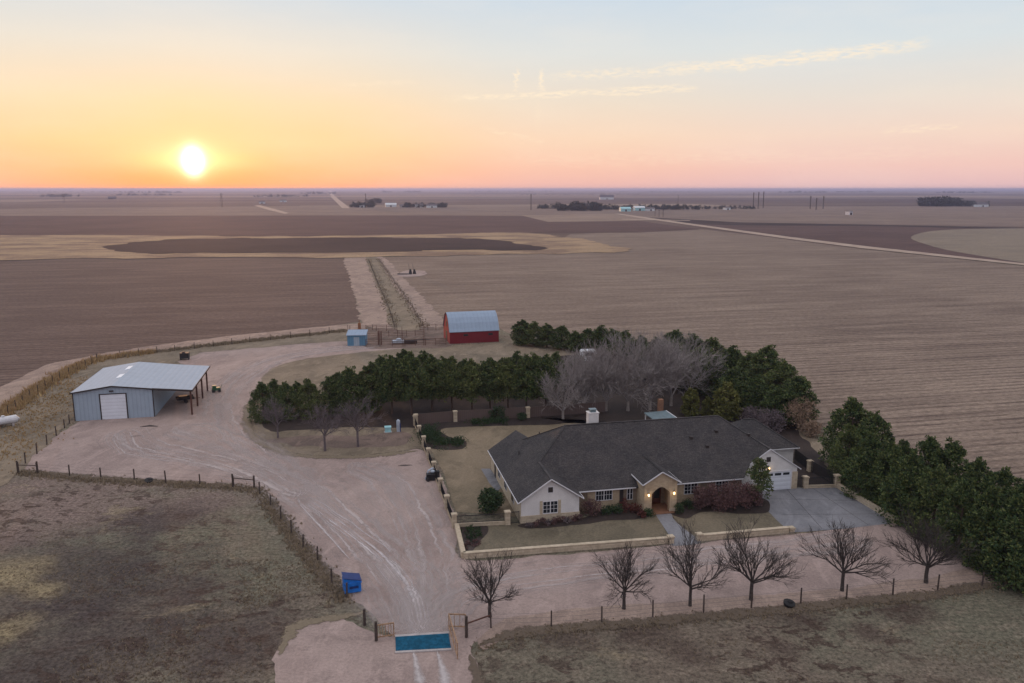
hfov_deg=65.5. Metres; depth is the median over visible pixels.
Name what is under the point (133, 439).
tyre tracks
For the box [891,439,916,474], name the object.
pine tree
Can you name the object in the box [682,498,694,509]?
green bush
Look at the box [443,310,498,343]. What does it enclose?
red barn
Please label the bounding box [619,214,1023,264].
county road
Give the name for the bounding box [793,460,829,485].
dog run soil
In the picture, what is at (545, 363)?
pine tree
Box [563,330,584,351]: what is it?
pine tree
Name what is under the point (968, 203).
distant trees
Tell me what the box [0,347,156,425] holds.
tall dry weeds
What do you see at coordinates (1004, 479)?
pine tree
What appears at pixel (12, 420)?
propane tank
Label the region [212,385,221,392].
green machine
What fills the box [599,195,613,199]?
distant building
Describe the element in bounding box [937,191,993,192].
distant trees
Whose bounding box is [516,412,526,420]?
dark shrub
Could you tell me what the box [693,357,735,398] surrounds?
pine tree
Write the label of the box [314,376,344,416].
pine tree
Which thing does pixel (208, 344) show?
tall dry weeds
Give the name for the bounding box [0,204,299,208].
dark field strip
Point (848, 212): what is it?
distant building
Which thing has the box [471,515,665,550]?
front lawn
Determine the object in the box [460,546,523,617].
bare tree
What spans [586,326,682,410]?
grey elm tree
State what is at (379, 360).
pine tree
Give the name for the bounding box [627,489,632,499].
window
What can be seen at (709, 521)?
front lawn
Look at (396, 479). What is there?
tyre tracks
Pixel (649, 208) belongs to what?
distant building
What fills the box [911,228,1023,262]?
irrigated circle
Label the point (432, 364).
pine tree
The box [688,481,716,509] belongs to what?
red brown shrub
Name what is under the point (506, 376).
pine tree
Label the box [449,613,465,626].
side gate
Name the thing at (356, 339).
door
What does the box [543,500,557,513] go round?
window
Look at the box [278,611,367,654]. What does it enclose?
grass verge
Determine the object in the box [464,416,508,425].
hedge
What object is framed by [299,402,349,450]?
bare tree
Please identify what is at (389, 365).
pine tree
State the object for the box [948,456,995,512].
pine tree
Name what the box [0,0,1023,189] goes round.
sky
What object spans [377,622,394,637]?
side gate
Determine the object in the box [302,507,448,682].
tyre tracks
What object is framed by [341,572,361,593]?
dumpster
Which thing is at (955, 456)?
pine tree
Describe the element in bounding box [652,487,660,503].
front door
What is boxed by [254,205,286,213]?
farm track
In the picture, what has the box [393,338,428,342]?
stock trailer
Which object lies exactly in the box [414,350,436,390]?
pine tree
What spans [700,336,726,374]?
pine tree
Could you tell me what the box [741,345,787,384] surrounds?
pine tree
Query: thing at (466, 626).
gate post
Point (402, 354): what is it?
pine tree
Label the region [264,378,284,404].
pine tree
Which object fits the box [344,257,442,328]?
sandy lane
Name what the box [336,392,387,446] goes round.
bare tree
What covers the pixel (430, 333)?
corral dirt
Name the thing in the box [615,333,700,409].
grey elm tree
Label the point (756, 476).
magnolia tree
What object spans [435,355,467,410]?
pine tree
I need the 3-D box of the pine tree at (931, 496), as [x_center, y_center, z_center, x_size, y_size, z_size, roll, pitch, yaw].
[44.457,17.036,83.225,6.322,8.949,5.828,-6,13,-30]
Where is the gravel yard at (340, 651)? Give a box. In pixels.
[24,341,982,682]
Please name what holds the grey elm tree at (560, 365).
on the pine litter
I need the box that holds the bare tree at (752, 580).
[709,514,807,600]
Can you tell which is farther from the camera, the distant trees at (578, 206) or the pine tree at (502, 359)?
the distant trees at (578, 206)
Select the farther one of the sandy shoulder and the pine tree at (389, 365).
the pine tree at (389, 365)
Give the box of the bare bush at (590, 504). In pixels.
[580,497,602,515]
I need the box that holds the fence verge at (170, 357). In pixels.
[0,332,346,486]
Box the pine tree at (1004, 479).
[968,466,1023,527]
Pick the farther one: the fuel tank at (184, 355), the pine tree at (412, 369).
the fuel tank at (184, 355)
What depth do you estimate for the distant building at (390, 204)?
1620.93 m
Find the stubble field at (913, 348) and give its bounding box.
[383,229,1023,545]
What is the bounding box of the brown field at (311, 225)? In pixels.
[0,215,696,235]
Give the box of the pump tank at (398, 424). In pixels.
[396,419,400,431]
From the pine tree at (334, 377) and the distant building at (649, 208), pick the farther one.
the distant building at (649, 208)
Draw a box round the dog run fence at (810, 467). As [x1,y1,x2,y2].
[794,449,841,488]
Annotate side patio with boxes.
[481,469,500,489]
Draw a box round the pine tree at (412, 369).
[391,350,429,414]
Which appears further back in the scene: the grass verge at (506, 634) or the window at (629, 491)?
the window at (629, 491)
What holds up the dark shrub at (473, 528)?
on the flower bed at (484, 530)
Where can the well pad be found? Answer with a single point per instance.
(419, 273)
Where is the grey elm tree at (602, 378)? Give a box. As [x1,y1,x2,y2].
[559,340,620,402]
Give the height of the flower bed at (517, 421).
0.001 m
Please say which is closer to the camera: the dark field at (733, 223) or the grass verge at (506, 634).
the grass verge at (506, 634)
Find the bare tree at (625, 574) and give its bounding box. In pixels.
[589,539,659,610]
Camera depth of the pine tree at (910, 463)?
85.69 m
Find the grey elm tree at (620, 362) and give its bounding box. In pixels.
[579,334,660,411]
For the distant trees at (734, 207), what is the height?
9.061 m
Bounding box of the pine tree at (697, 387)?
[675,347,707,391]
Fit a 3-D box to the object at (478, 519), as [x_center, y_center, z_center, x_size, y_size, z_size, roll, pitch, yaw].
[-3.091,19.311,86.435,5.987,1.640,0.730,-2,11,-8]
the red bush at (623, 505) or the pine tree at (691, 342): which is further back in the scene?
the pine tree at (691, 342)
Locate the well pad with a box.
[398,270,426,276]
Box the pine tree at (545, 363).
[529,353,561,405]
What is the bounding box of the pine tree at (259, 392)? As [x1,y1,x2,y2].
[246,381,278,423]
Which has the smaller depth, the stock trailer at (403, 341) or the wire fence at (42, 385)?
the wire fence at (42, 385)
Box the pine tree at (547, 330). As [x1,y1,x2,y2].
[536,323,556,346]
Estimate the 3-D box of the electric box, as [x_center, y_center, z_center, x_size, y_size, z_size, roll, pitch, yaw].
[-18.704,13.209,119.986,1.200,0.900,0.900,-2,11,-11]
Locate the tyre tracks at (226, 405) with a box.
[216,346,372,448]
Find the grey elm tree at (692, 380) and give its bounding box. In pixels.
[654,330,728,393]
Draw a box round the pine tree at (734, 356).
[720,345,745,372]
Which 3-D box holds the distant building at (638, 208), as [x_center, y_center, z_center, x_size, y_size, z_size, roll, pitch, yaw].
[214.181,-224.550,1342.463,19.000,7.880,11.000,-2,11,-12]
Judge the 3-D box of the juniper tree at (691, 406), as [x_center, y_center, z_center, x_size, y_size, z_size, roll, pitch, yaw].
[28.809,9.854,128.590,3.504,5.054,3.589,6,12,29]
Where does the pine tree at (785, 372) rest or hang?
on the grass island
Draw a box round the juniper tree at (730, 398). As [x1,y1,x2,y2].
[711,381,743,421]
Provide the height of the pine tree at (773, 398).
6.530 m
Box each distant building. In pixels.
[385,203,396,206]
[426,204,436,207]
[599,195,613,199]
[619,207,630,210]
[633,206,644,210]
[645,207,654,210]
[845,211,852,214]
[974,202,988,206]
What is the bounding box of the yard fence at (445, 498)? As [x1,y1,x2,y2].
[413,416,456,527]
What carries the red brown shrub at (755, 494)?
on the flower bed at (687, 513)
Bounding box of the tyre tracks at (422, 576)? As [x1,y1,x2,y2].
[347,462,454,633]
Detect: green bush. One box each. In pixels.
[600,505,612,514]
[609,503,623,513]
[644,507,655,516]
[674,502,684,513]
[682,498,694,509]
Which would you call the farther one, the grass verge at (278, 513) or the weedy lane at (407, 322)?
the weedy lane at (407, 322)
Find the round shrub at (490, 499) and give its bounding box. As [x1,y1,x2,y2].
[477,487,504,513]
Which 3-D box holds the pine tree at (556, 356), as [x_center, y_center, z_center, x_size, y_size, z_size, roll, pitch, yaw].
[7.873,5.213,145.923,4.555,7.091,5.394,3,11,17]
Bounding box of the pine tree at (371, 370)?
[354,361,387,413]
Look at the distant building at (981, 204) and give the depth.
1621.47 m
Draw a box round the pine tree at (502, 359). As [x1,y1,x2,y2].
[494,357,509,381]
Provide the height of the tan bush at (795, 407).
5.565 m
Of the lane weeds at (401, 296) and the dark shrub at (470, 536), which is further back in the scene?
the lane weeds at (401, 296)
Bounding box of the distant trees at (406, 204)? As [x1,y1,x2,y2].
[403,202,447,207]
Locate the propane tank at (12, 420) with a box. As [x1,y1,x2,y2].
[0,415,19,425]
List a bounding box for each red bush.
[620,497,634,512]
[630,503,642,512]
[637,510,646,517]
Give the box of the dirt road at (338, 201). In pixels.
[329,190,348,207]
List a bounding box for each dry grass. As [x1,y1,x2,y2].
[0,376,87,471]
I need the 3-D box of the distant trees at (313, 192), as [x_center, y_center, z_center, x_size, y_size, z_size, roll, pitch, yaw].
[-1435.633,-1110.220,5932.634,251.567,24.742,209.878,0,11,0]
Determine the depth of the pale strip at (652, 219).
948.67 m
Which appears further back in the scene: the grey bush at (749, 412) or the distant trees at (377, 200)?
the distant trees at (377, 200)
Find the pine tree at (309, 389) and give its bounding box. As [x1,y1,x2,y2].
[295,378,322,419]
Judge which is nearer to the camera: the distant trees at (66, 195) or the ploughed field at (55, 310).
the ploughed field at (55, 310)
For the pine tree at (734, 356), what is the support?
on the grass island
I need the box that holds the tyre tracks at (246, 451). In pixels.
[203,346,367,467]
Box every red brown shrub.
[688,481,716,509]
[705,482,735,512]
[719,479,755,509]
[739,481,763,507]
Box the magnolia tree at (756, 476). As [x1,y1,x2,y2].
[744,457,773,501]
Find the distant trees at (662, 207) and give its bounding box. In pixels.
[602,203,700,209]
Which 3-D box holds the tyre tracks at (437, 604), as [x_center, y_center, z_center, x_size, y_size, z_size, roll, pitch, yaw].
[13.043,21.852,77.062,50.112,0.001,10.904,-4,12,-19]
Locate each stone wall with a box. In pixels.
[454,523,674,558]
[695,526,795,540]
[837,483,901,524]
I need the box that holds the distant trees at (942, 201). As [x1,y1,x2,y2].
[916,196,964,205]
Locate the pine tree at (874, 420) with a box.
[843,410,895,477]
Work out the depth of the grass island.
159.78 m
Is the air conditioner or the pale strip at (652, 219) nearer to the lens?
the air conditioner
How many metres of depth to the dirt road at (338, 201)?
2314.81 m
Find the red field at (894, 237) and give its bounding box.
[685,224,1021,262]
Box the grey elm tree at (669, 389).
[646,331,719,405]
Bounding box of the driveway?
[759,487,887,532]
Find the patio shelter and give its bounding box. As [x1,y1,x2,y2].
[644,398,676,419]
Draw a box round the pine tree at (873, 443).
[837,431,888,499]
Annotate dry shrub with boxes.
[525,522,534,526]
[538,518,547,525]
[550,516,557,524]
[556,516,565,521]
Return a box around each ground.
[0,190,1023,682]
[0,233,638,259]
[107,237,538,253]
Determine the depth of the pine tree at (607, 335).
173.90 m
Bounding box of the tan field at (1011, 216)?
[0,206,1023,226]
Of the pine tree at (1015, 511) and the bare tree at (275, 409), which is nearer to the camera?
the pine tree at (1015, 511)
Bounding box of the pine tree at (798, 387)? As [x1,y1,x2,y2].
[777,375,820,424]
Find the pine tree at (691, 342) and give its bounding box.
[680,333,703,351]
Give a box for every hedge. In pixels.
[409,422,440,442]
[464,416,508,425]
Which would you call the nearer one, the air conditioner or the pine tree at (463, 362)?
the air conditioner
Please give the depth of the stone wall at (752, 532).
83.88 m
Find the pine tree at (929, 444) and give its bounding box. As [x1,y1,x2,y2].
[913,435,949,491]
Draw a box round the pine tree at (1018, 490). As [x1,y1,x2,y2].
[999,480,1023,531]
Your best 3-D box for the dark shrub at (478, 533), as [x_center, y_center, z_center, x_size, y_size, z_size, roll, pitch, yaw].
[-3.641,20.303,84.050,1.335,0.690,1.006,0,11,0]
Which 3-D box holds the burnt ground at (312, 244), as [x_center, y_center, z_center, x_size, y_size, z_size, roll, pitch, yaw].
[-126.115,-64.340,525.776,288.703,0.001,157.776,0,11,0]
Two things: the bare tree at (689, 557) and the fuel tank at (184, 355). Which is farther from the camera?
the fuel tank at (184, 355)
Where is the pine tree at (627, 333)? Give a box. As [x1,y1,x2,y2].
[610,329,634,357]
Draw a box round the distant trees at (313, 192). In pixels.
[300,191,335,193]
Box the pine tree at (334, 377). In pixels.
[324,371,347,400]
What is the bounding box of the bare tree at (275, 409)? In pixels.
[257,391,296,437]
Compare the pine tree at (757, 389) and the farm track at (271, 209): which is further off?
the farm track at (271, 209)
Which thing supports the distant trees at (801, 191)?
on the ground at (44, 636)
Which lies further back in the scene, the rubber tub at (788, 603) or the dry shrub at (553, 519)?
the dry shrub at (553, 519)
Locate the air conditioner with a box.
[425,467,439,481]
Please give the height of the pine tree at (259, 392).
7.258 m
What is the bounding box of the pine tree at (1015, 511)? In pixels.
[975,493,1023,592]
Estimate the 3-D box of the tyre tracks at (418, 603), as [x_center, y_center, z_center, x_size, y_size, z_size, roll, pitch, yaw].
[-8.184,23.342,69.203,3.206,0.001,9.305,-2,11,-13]
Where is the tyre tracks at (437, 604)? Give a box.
[410,534,864,632]
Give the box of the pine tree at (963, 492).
[930,477,985,558]
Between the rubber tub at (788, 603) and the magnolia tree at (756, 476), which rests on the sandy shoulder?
the rubber tub at (788, 603)
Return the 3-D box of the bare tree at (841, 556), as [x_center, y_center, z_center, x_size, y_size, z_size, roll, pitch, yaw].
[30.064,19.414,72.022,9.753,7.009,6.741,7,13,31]
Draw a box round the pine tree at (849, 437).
[825,423,864,487]
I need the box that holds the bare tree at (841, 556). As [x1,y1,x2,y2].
[795,516,897,591]
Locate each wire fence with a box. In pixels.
[2,353,96,413]
[18,414,69,464]
[18,463,347,596]
[96,325,345,358]
[351,263,394,329]
[380,260,443,326]
[468,571,1003,630]
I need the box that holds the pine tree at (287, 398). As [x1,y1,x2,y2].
[272,380,299,420]
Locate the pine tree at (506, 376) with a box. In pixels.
[488,357,524,407]
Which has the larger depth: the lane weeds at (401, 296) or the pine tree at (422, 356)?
the lane weeds at (401, 296)
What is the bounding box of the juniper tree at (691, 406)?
[680,387,700,416]
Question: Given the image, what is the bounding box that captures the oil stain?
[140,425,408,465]
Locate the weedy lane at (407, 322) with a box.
[366,257,419,330]
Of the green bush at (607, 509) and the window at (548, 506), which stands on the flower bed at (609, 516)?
the green bush at (607, 509)
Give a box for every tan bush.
[782,395,818,432]
[800,420,824,436]
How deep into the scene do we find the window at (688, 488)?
93.03 m
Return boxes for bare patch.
[263,432,416,447]
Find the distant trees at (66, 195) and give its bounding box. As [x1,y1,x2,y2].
[40,194,78,196]
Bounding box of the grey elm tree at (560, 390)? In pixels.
[536,347,593,418]
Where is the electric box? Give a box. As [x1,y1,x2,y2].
[384,425,391,432]
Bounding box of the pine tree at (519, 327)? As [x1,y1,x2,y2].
[510,319,534,345]
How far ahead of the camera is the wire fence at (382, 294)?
274.63 m
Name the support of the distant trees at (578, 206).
on the ground at (44, 636)
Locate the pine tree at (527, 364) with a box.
[510,354,542,406]
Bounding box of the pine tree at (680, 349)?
[659,340,687,385]
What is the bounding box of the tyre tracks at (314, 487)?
[194,424,434,626]
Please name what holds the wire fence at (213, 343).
on the fence verge at (170, 357)
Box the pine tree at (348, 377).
[327,365,369,415]
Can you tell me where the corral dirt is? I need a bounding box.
[365,328,452,348]
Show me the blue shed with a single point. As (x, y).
(356, 337)
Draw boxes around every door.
[99,393,128,419]
[354,337,358,345]
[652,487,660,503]
[764,469,791,490]
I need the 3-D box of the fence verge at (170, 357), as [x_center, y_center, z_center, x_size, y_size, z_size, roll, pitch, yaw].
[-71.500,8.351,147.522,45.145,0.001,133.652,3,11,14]
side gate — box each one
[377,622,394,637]
[448,613,457,658]
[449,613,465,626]
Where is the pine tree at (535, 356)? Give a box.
[530,352,540,370]
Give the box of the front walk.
[656,514,699,545]
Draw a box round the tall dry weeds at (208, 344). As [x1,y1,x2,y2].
[116,328,349,357]
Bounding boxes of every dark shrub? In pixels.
[460,526,472,533]
[466,533,476,541]
[469,525,480,530]
[471,539,480,546]
[472,530,482,536]
[488,405,505,419]
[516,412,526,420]
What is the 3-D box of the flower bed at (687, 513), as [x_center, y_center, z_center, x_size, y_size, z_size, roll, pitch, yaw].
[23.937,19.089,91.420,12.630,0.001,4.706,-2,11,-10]
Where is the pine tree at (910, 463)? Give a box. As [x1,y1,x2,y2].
[875,448,932,528]
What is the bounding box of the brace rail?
[468,615,489,623]
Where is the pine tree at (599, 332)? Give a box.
[588,325,607,349]
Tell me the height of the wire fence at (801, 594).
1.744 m
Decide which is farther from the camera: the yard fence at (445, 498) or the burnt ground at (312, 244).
the burnt ground at (312, 244)
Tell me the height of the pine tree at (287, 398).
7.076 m
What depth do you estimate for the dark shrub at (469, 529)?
84.81 m
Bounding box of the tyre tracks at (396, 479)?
[355,463,433,590]
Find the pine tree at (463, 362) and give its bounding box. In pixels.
[456,358,468,383]
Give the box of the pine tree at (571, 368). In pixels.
[565,354,589,385]
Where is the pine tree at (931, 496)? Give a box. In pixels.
[903,464,967,542]
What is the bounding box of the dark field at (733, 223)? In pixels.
[648,217,1008,228]
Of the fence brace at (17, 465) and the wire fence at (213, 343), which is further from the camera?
the wire fence at (213, 343)
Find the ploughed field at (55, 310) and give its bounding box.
[0,257,359,387]
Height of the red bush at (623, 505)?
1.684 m
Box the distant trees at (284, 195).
[254,194,308,196]
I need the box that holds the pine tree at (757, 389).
[737,375,772,412]
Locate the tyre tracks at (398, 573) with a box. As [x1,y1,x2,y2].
[299,498,426,632]
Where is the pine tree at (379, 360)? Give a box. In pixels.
[367,354,387,395]
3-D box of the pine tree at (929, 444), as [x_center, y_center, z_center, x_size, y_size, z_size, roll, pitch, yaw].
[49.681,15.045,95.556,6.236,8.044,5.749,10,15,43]
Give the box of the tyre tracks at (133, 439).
[107,431,262,476]
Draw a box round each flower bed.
[421,418,563,449]
[460,526,488,550]
[518,507,648,528]
[670,498,769,518]
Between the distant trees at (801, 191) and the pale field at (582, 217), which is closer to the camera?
the pale field at (582, 217)
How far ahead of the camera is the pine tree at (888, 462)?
90.52 m
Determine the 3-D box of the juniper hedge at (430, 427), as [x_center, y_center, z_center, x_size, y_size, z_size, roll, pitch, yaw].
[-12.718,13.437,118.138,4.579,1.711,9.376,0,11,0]
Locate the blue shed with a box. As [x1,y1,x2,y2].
[346,329,367,345]
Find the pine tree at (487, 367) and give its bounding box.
[475,357,503,408]
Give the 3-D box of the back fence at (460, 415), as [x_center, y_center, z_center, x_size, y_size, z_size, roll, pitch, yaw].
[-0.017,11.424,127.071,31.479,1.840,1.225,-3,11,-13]
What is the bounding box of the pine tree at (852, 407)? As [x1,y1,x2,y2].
[816,396,878,463]
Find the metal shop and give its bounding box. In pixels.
[69,362,209,420]
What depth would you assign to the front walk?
85.58 m
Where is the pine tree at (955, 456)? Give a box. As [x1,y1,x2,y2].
[926,436,968,496]
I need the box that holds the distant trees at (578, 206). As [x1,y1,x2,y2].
[553,201,602,210]
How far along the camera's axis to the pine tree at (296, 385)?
132.94 m
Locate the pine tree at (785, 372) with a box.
[761,360,811,394]
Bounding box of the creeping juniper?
[421,430,467,451]
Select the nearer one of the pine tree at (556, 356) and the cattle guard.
the cattle guard
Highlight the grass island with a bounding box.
[251,343,833,478]
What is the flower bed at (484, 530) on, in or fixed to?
on the front lawn at (512, 535)
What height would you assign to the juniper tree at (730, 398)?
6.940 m
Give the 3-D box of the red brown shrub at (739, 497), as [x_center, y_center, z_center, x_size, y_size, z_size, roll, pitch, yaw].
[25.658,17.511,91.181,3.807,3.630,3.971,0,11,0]
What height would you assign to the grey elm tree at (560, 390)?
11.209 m
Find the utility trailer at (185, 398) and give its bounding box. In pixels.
[176,394,199,402]
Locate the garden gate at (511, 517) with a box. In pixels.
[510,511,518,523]
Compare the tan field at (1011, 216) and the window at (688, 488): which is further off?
the tan field at (1011, 216)
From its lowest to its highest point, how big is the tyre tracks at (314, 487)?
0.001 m
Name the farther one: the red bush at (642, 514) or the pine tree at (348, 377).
the pine tree at (348, 377)
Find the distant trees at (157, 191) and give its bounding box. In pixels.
[120,190,181,192]
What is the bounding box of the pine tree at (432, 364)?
[418,354,448,410]
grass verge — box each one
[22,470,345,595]
[241,404,417,458]
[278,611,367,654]
[468,654,485,682]
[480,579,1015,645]
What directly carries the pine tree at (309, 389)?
on the grass island
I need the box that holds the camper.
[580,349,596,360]
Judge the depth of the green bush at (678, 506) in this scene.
89.64 m
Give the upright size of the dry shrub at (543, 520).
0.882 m
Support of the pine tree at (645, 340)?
on the grass island
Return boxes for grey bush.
[739,405,762,419]
[752,407,786,433]
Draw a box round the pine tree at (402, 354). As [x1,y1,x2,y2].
[395,349,415,379]
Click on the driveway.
(820, 509)
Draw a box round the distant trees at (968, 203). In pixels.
[962,200,989,205]
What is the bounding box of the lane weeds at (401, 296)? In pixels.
[365,258,429,327]
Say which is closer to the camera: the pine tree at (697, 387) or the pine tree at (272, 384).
the pine tree at (272, 384)
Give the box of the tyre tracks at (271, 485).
[113,427,309,499]
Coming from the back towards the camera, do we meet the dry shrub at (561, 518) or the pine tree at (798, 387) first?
the pine tree at (798, 387)
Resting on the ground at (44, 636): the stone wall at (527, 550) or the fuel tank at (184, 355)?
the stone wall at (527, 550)
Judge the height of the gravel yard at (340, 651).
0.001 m
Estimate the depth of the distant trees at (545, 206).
1464.53 m
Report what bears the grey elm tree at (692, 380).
on the grass island
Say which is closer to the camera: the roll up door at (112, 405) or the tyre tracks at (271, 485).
the tyre tracks at (271, 485)
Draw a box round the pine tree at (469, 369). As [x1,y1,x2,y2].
[455,358,487,409]
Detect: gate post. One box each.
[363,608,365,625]
[374,621,377,641]
[465,615,467,637]
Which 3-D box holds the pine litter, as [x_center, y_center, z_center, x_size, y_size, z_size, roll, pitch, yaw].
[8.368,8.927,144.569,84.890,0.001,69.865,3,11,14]
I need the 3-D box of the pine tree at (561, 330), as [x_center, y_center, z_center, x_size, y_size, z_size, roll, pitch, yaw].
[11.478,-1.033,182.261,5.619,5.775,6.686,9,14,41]
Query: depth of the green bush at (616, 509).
89.73 m
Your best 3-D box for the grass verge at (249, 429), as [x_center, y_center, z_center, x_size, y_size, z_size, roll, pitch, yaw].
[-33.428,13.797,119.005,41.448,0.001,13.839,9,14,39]
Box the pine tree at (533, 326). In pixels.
[519,321,546,346]
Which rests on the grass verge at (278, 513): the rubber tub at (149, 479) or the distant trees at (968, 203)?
the rubber tub at (149, 479)
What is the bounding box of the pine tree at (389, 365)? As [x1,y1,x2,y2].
[372,355,407,413]
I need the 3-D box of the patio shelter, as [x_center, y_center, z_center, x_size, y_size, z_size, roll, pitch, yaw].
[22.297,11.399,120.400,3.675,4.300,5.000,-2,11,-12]
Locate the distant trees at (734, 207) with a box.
[702,205,755,208]
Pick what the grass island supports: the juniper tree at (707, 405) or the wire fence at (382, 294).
the juniper tree at (707, 405)
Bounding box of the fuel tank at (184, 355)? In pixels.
[179,351,189,359]
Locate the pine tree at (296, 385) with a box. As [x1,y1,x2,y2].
[290,381,303,405]
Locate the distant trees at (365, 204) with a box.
[349,200,376,206]
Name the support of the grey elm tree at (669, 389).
on the grass island
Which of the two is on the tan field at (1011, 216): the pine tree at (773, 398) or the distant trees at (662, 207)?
the distant trees at (662, 207)
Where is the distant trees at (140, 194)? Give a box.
[116,193,174,194]
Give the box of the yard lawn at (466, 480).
[431,418,602,515]
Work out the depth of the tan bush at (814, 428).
117.20 m
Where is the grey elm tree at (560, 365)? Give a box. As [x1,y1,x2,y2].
[524,356,570,405]
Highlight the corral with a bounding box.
[365,324,445,345]
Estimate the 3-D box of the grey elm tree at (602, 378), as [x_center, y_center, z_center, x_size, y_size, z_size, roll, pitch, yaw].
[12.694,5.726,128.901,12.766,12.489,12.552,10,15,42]
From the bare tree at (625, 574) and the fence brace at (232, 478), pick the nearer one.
the bare tree at (625, 574)
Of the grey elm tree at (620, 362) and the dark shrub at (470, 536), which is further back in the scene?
the grey elm tree at (620, 362)
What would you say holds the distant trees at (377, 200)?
on the ground at (44, 636)
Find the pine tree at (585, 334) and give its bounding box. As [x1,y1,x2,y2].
[576,328,598,350]
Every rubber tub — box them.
[144,477,152,482]
[783,598,794,607]
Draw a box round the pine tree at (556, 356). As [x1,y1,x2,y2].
[550,351,566,386]
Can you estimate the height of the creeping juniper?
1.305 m
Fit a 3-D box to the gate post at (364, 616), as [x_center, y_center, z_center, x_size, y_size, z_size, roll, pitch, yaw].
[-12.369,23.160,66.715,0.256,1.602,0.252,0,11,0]
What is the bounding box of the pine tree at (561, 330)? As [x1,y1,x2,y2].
[549,325,569,348]
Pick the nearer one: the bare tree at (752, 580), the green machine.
the bare tree at (752, 580)
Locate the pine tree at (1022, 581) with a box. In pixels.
[1005,528,1023,596]
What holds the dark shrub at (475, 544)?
on the flower bed at (484, 530)
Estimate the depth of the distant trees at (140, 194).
4555.67 m
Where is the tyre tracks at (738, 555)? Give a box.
[468,542,842,586]
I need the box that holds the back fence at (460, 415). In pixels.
[413,402,604,424]
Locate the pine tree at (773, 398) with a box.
[757,384,793,425]
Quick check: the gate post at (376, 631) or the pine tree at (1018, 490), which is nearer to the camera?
the gate post at (376, 631)
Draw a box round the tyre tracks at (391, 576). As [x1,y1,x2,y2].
[172,424,438,633]
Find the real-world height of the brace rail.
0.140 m
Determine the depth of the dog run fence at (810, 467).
97.69 m
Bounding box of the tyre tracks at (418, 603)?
[408,588,428,631]
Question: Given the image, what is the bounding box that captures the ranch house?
[488,408,800,522]
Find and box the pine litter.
[260,354,829,476]
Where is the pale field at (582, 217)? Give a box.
[521,214,645,221]
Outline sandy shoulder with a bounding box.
[476,568,1012,649]
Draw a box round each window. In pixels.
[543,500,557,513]
[595,490,612,500]
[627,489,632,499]
[684,483,697,494]
[715,481,727,491]
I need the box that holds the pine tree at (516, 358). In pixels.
[509,351,522,383]
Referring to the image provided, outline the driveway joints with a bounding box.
[790,492,861,524]
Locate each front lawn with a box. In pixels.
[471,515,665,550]
[672,511,782,534]
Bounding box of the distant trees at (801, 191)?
[779,191,826,192]
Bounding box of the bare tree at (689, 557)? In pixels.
[651,515,737,606]
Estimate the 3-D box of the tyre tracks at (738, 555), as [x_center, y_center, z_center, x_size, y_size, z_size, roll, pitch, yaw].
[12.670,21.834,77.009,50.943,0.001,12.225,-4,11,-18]
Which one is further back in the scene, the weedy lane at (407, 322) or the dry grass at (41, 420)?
the weedy lane at (407, 322)
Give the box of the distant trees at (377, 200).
[366,198,381,202]
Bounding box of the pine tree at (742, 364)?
[732,350,764,386]
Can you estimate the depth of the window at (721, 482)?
93.90 m
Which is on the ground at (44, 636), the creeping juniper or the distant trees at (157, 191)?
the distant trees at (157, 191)
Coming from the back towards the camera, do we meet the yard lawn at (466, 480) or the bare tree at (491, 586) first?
the yard lawn at (466, 480)
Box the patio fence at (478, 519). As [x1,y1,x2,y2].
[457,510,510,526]
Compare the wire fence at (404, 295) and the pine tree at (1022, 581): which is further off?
the wire fence at (404, 295)
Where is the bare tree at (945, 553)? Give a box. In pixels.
[873,506,978,583]
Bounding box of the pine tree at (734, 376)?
[717,366,750,408]
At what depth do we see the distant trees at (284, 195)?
3734.81 m
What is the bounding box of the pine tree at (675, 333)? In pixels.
[662,329,684,347]
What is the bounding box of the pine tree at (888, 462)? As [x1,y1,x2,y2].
[864,440,914,511]
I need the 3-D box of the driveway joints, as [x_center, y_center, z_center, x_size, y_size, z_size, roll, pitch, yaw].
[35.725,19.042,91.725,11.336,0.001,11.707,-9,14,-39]
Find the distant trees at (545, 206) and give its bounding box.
[537,204,557,208]
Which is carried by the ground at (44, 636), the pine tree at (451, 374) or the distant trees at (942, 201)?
the distant trees at (942, 201)
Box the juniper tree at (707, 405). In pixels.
[700,396,715,415]
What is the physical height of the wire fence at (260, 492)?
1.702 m
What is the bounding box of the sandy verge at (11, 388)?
[0,323,365,403]
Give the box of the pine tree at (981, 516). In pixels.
[958,485,1016,577]
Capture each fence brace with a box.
[16,461,38,473]
[231,474,254,487]
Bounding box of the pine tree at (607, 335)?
[600,328,622,353]
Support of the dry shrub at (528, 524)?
on the flower bed at (609, 516)
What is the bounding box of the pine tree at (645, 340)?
[627,335,647,358]
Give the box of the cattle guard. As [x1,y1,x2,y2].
[395,631,451,653]
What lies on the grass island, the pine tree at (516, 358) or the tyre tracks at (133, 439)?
the pine tree at (516, 358)
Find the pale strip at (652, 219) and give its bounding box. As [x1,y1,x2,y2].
[625,219,689,220]

